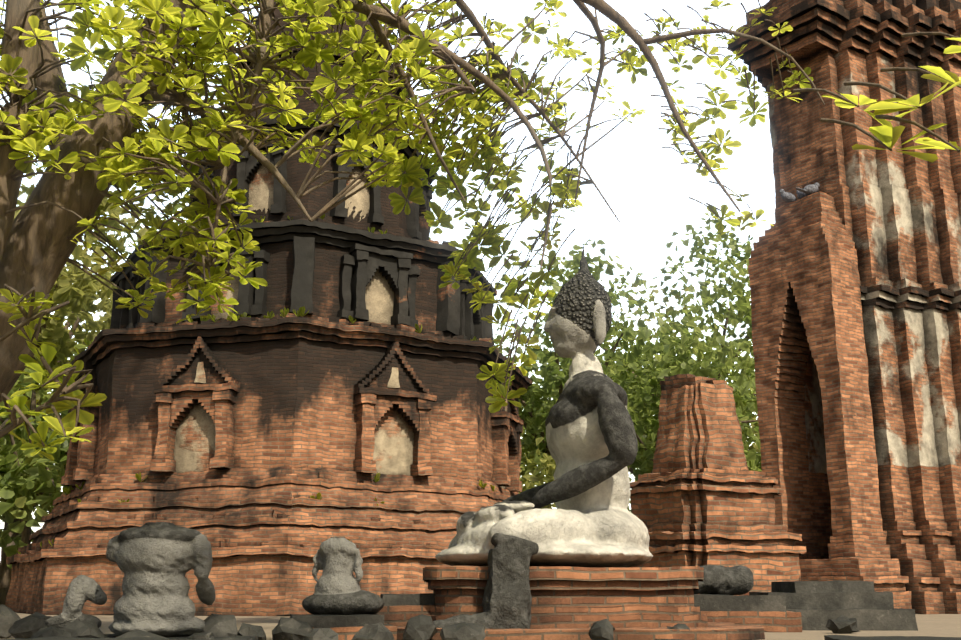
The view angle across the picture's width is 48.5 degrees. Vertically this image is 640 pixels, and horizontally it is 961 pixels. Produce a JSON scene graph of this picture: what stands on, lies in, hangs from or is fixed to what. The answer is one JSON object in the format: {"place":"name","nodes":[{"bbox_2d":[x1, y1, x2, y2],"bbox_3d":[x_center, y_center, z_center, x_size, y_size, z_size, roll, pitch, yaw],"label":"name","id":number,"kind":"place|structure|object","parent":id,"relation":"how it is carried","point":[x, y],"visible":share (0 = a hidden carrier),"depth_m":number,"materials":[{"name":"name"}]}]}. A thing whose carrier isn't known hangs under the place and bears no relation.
{"place":"outdoors","nodes":[
{"label":"outdoors","id":0,"kind":"place"},
{"bbox_2d":[0,0,775,560],"label":"sky","id":1,"kind":"structure","parent":0,"point":[647,186],"materials":[{"name":"white"}]},
{"bbox_2d":[8,612,960,639],"bbox_3d":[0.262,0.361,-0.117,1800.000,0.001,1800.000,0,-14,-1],"label":"ground","id":2,"kind":"structure","parent":0,"point":[940,625],"depth_m":12.16,"materials":[{"name":"beige soil"}]},
{"bbox_2d":[18,183,26,196],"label":"tree leaves","id":3,"kind":"object","parent":2,"relation":"on","point":[21,193],"visible":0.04,"depth_m":48.45,"materials":[{"name":"green plant"}]},
{"bbox_2d":[0,450,55,523],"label":"tree leaves","id":4,"kind":"object","parent":2,"relation":"on","point":[4,508],"visible":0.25,"depth_m":28.03,"materials":[{"name":"green plant"}]},
{"bbox_2d":[0,452,65,513],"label":"tree leaves","id":5,"kind":"object","parent":2,"relation":"on","point":[20,501],"visible":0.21,"depth_m":28.33,"materials":[{"name":"green plant"}]},
{"bbox_2d":[0,344,86,568],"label":"tree leaves","id":6,"kind":"object","parent":2,"relation":"on","point":[13,485],"depth_m":27.97,"materials":[{"name":"green plant"}]},
{"bbox_2d":[0,169,151,604],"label":"tree leaves","id":7,"kind":"object","parent":2,"relation":"on","point":[84,286],"depth_m":32.58,"materials":[{"name":"green plant"}]},
{"bbox_2d":[36,190,161,463],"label":"tree leaves","id":8,"kind":"object","parent":2,"relation":"on","point":[82,326],"depth_m":42.79,"materials":[{"name":"green plant"}]},
{"bbox_2d":[59,177,186,413],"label":"tree leaves","id":9,"kind":"object","parent":2,"relation":"on","point":[177,207],"depth_m":49.25,"materials":[{"name":"green plant"}]},
{"bbox_2d":[5,1,531,615],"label":"chedi","id":10,"kind":"structure","parent":2,"relation":"on","point":[241,441],"depth_m":21.62,"materials":[{"name":"brick"}]},
{"bbox_2d":[16,214,496,553],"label":"ledge weeds","id":11,"kind":"object","parent":10,"relation":"attached to","point":[301,311],"visible":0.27,"depth_m":21.97,"materials":[{"name":"green plant"}]},
{"bbox_2d":[0,605,859,639],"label":"rubble","id":12,"kind":"object","parent":2,"relation":"on","point":[34,625],"visible":0.79,"depth_m":8.03,"materials":[{"name":"stone"}]},
{"bbox_2d":[0,0,960,460],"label":"overhanging tree","id":13,"kind":"object","parent":2,"relation":"on","point":[358,142],"depth_m":9.33,"materials":[{"name":"green plant"}]},
{"bbox_2d":[0,581,960,639],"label":"stone blocks","id":14,"kind":"structure","parent":2,"relation":"on","point":[790,606],"depth_m":11.10,"materials":[{"name":"grey stone"}]},
{"bbox_2d":[45,575,106,628],"bbox_3d":[-3.007,2.116,7.957,0.423,0.422,0.186,4,-15,-16],"label":"broken statue fragment","id":15,"kind":"object","parent":14,"relation":"on","point":[82,590],"visible":0.83,"depth_m":7.91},
{"bbox_2d":[106,522,215,636],"bbox_3d":[-2.314,1.905,7.795,0.803,0.835,0.745,-2,-14,6],"label":"broken statue torso","id":16,"kind":"object","parent":14,"relation":"on","point":[155,561],"visible":0.96,"depth_m":7.56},
{"bbox_2d":[302,537,384,614],"bbox_3d":[-1.182,2.242,9.289,0.705,0.684,0.677,-6,-16,23],"label":"headless statue","id":17,"kind":"object","parent":14,"relation":"on","point":[338,561],"visible":0.94,"depth_m":9.07,"materials":[{"name":"grey stone"}]},
{"bbox_2d":[433,533,538,628],"bbox_3d":[0.015,2.309,9.238,0.956,0.902,0.552,0,-14,-1],"label":"broken statue","id":18,"kind":"object","parent":14,"relation":"on","point":[507,601],"visible":0.71,"depth_m":9.05,"materials":[{"name":"grey stone"}]},
{"bbox_2d":[694,565,753,594],"bbox_3d":[2.551,2.856,11.696,0.901,0.340,0.429,2,-15,-9],"label":"stone fragment","id":19,"kind":"object","parent":14,"relation":"on","point":[724,580],"visible":0.65,"depth_m":11.55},
{"bbox_2d":[520,424,545,484],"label":"tree leaves","id":20,"kind":"object","parent":2,"relation":"on","point":[529,451],"depth_m":55.35,"materials":[{"name":"green plant"}]},
{"bbox_2d":[519,430,555,508],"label":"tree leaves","id":21,"kind":"object","parent":2,"relation":"on","point":[548,465],"depth_m":41.50,"materials":[{"name":"green plant"}]},
{"bbox_2d":[397,566,764,639],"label":"brick platform","id":22,"kind":"structure","parent":2,"relation":"on","point":[633,603],"depth_m":9.30,"materials":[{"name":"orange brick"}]},
{"bbox_2d":[435,243,652,567],"bbox_3d":[0.637,0.863,11.124,2.185,3.502,2.584,0,-14,-1],"label":"buddha statue","id":23,"kind":"object","parent":22,"relation":"on","point":[591,521],"visible":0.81,"depth_m":10.35,"materials":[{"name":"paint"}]},
{"bbox_2d":[498,275,726,473],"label":"tree leaves","id":24,"kind":"object","parent":2,"relation":"on","point":[664,301],"visible":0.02,"depth_m":59.20,"materials":[{"name":"green plant"}]},
{"bbox_2d":[493,212,759,468],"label":"tree leaves","id":25,"kind":"object","parent":2,"relation":"on","point":[741,306],"depth_m":49.79,"materials":[{"name":"green plant"}]},
{"bbox_2d":[512,236,756,479],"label":"tree leaves","id":26,"kind":"object","parent":2,"relation":"on","point":[538,406],"depth_m":45.42,"materials":[{"name":"green plant"}]},
{"bbox_2d":[519,311,759,512],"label":"tree leaves","id":27,"kind":"object","parent":2,"relation":"on","point":[636,405],"depth_m":41.06,"materials":[{"name":"green plant"}]},
{"bbox_2d":[615,305,760,508],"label":"tree leaves","id":28,"kind":"object","parent":2,"relation":"on","point":[729,342],"depth_m":72.37,"materials":[{"name":"green plant"}]},
{"bbox_2d":[629,374,805,594],"bbox_3d":[3.493,2.776,16.889,2.533,3.903,2.516,8,-16,-28],"label":"stupa","id":29,"kind":"object","parent":2,"relation":"on","point":[701,495],"visible":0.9,"depth_m":16.17,"materials":[{"name":"orange brick"}]},
{"bbox_2d":[705,264,754,390],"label":"tree leaves","id":30,"kind":"object","parent":2,"relation":"on","point":[716,271],"visible":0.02,"depth_m":62.50,"materials":[{"name":"green plant"}]},
{"bbox_2d":[737,416,761,471],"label":"tree leaves","id":31,"kind":"object","parent":2,"relation":"on","point":[757,466],"depth_m":41.61,"materials":[{"name":"green plant"}]},
{"bbox_2d":[743,388,760,462],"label":"tree leaves","id":32,"kind":"object","parent":2,"relation":"on","point":[754,445],"depth_m":52.74,"materials":[{"name":"green plant"}]},
{"bbox_2d":[728,0,960,613],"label":"prang","id":33,"kind":"structure","parent":2,"relation":"on","point":[854,269],"depth_m":23.11,"materials":[{"name":"brick"}]},
{"bbox_2d":[779,189,796,202],"bbox_3d":[7.050,-2.795,24.221,0.670,0.308,0.207,6,-15,-21],"label":"pigeon","id":34,"kind":"object","parent":33,"relation":"on","point":[787,197],"visible":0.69,"depth_m":24.11,"materials":[{"name":"grey"}]},
{"bbox_2d":[796,190,807,198],"bbox_3d":[7.302,-2.865,23.951,0.207,0.308,0.670,6,-15,-21],"label":"pigeon","id":35,"kind":"object","parent":33,"relation":"on","point":[800,194],"visible":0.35,"depth_m":23.97,"materials":[{"name":"grey"}]},
{"bbox_2d":[796,182,819,194],"bbox_3d":[7.261,-2.936,23.673,0.670,0.308,0.207,6,-15,-21],"label":"pigeon","id":36,"kind":"object","parent":33,"relation":"on","point":[809,189],"visible":0.98,"depth_m":23.60,"materials":[{"name":"grey"}]}
]}

